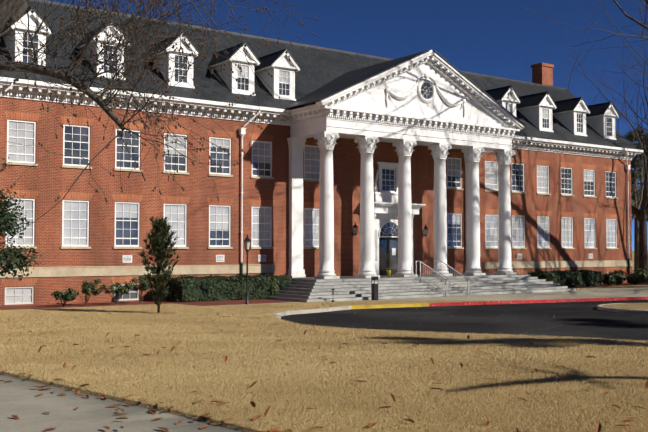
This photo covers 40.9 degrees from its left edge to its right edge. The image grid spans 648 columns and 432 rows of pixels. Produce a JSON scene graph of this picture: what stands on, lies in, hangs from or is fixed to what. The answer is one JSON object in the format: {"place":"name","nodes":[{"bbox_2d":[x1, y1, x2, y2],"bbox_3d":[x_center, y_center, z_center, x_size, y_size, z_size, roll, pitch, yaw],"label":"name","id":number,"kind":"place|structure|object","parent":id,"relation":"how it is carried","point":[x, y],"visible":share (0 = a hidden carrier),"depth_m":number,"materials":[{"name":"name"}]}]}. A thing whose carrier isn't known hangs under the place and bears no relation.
{"place":"outdoors","nodes":[
{"label":"outdoors","id":0,"kind":"place"},
{"bbox_2d":[0,251,647,431],"bbox_3d":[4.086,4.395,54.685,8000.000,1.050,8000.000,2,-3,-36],"label":"ground","id":1,"kind":"structure","parent":0,"point":[26,404],"depth_m":19.39,"materials":[{"name":"beige plant"}]},
{"bbox_2d":[0,155,43,280],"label":"evergreen tree","id":2,"kind":"object","parent":1,"relation":"on","point":[17,256],"visible":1,"depth_m":23.87,"materials":[{"name":"green plant"}]},
{"bbox_2d":[51,275,151,306],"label":"shrubs","id":3,"kind":"object","parent":1,"relation":"on","point":[67,295],"visible":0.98,"depth_m":41.28,"materials":[{"name":"green plant"}]},
{"bbox_2d":[138,215,179,312],"bbox_3d":[-6.906,1.990,36.321,1.788,4.116,1.639,2,-3,-36],"label":"small evergreen tree","id":4,"kind":"object","parent":1,"relation":"on","point":[159,230],"depth_m":36.19,"materials":[{"name":"green plant"}]},
{"bbox_2d":[0,0,330,245],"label":"tree","id":5,"kind":"object","parent":1,"relation":"on","point":[9,9],"visible":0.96,"depth_m":13.63,"materials":[{"name":"brown plant"}]},
{"bbox_2d":[0,301,411,331],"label":"lawn grass tufts","id":6,"kind":"object","parent":1,"relation":"on","point":[153,323],"visible":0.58,"depth_m":32.04,"materials":[{"name":"beige plant"}]},
{"bbox_2d":[165,274,291,301],"bbox_3d":[-4.925,3.766,46.110,7.234,1.357,1.582,2,-3,-36],"label":"hedge","id":7,"kind":"object","parent":1,"relation":"on","point":[186,288],"visible":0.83,"depth_m":45.17,"materials":[{"name":"green plant"}]},
{"bbox_2d":[244,234,250,303],"bbox_3d":[-3.724,2.578,42.177,0.393,3.400,0.393,-1,-3,31],"label":"lamp post","id":8,"kind":"object","parent":1,"relation":"on","point":[246,244],"visible":0.98,"depth_m":42.13,"materials":[{"name":"black metal"}]},
{"bbox_2d":[268,277,297,295],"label":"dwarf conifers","id":9,"kind":"object","parent":1,"relation":"on","point":[273,288],"visible":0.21,"depth_m":46.80,"materials":[{"name":"green plant"}]},
{"bbox_2d":[0,97,632,305],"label":"building walls","id":10,"kind":"structure","parent":1,"relation":"on","point":[49,178],"depth_m":48.45,"materials":[{"name":"red brick"}]},
{"bbox_2d":[1,111,618,304],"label":"windows","id":11,"kind":"structure","parent":10,"relation":"in","point":[75,210],"depth_m":47.70,"materials":[{"name":"white glass"}]},
{"bbox_2d":[0,82,630,274],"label":"downspouts","id":12,"kind":"object","parent":10,"relation":"attached to","point":[242,131],"visible":0.62,"depth_m":48.49,"materials":[{"name":"white paint"}]},
{"bbox_2d":[0,0,636,148],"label":"building roof","id":13,"kind":"structure","parent":10,"relation":"on","point":[320,66],"depth_m":54.01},
{"bbox_2d":[0,7,619,139],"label":"dormer windows","id":14,"kind":"structure","parent":13,"relation":"on","point":[574,116],"depth_m":50.73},
{"bbox_2d":[0,77,642,159],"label":"cornice","id":15,"kind":"structure","parent":10,"relation":"attached to","point":[236,112],"depth_m":48.83,"materials":[{"name":"white paint"}]},
{"bbox_2d":[352,162,428,275],"bbox_3d":[4.321,0.166,54.528,6.191,7.090,0.978,2,-3,-36],"label":"entrance doorway","id":16,"kind":"structure","parent":10,"relation":"in","point":[385,233],"depth_m":54.53,"materials":[{"name":"white paint"}]},
{"bbox_2d":[0,329,647,431],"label":"lawn grass tufts","id":17,"kind":"object","parent":1,"relation":"on","point":[445,427],"visible":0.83,"depth_m":12.56,"materials":[{"name":"beige plant"}]},
{"bbox_2d":[0,307,647,431],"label":"fallen leaves","id":18,"kind":"object","parent":1,"relation":"on","point":[598,426],"visible":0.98,"depth_m":10.33,"materials":[{"name":"brown plant"}]},
{"bbox_2d":[371,276,377,299],"bbox_3d":[2.666,3.793,45.593,0.260,1.240,0.260,2,-3,-36],"label":"trash can","id":19,"kind":"object","parent":1,"relation":"on","point":[374,290],"visible":1,"depth_m":45.50,"materials":[{"name":"black metal"}]},
{"bbox_2d":[284,50,525,278],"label":"portico","id":20,"kind":"structure","parent":1,"relation":"on","point":[430,84],"depth_m":51.31,"materials":[{"name":"white paint"}]},
{"bbox_2d":[266,273,574,301],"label":"portico steps","id":21,"kind":"structure","parent":1,"relation":"on","point":[346,288],"depth_m":49.02,"materials":[{"name":"grey concrete"}]},
{"bbox_2d":[416,261,470,296],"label":"handrails","id":22,"kind":"object","parent":1,"relation":"on","point":[442,276],"visible":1,"depth_m":50.45,"materials":[{"name":"white metal"}]},
{"bbox_2d":[271,297,647,318],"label":"kerbs","id":23,"kind":"structure","parent":1,"relation":"on","point":[292,312],"depth_m":43.30,"materials":[{"name":"concrete"}]},
{"bbox_2d":[528,269,602,286],"bbox_3d":[17.330,4.454,62.172,6.734,1.269,1.703,2,-3,-36],"label":"hedge","id":24,"kind":"object","parent":1,"relation":"on","point":[579,278],"visible":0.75,"depth_m":61.66,"materials":[{"name":"green plant"}]},
{"bbox_2d":[519,0,647,210],"bbox_3d":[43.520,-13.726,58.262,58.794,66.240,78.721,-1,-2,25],"label":"oak tree","id":25,"kind":"object","parent":1,"relation":"on","point":[642,24],"visible":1,"depth_m":65.16,"materials":[{"name":"brown plant"}]},
{"bbox_2d":[526,1,647,270],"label":"bare tree","id":26,"kind":"object","parent":1,"relation":"on","point":[641,215],"visible":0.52,"depth_m":77.04,"materials":[{"name":"brown plant"}]},
{"bbox_2d":[602,268,647,284],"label":"shrubs","id":27,"kind":"object","parent":1,"relation":"on","point":[637,276],"visible":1,"depth_m":65.65,"materials":[{"name":"green plant"}]},
{"bbox_2d":[615,118,647,220],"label":"bare tree","id":28,"kind":"object","parent":1,"relation":"on","point":[639,200],"visible":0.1,"depth_m":85.91,"materials":[{"name":"green plant"}]},
{"bbox_2d":[622,129,647,270],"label":"pine tree","id":29,"kind":"object","parent":1,"relation":"on","point":[639,173],"visible":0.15,"depth_m":91.16,"materials":[{"name":"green plant"}]},
{"bbox_2d":[47,0,647,250],"label":"sky","id":30,"kind":"structure","parent":0,"point":[496,38],"materials":[{"name":"blue"}]},
{"bbox_2d":[597,303,647,313],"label":"traffic island","id":31,"kind":"structure","parent":0,"point":[639,308],"depth_m":39.36,"materials":[{"name":"plant"}]}
]}

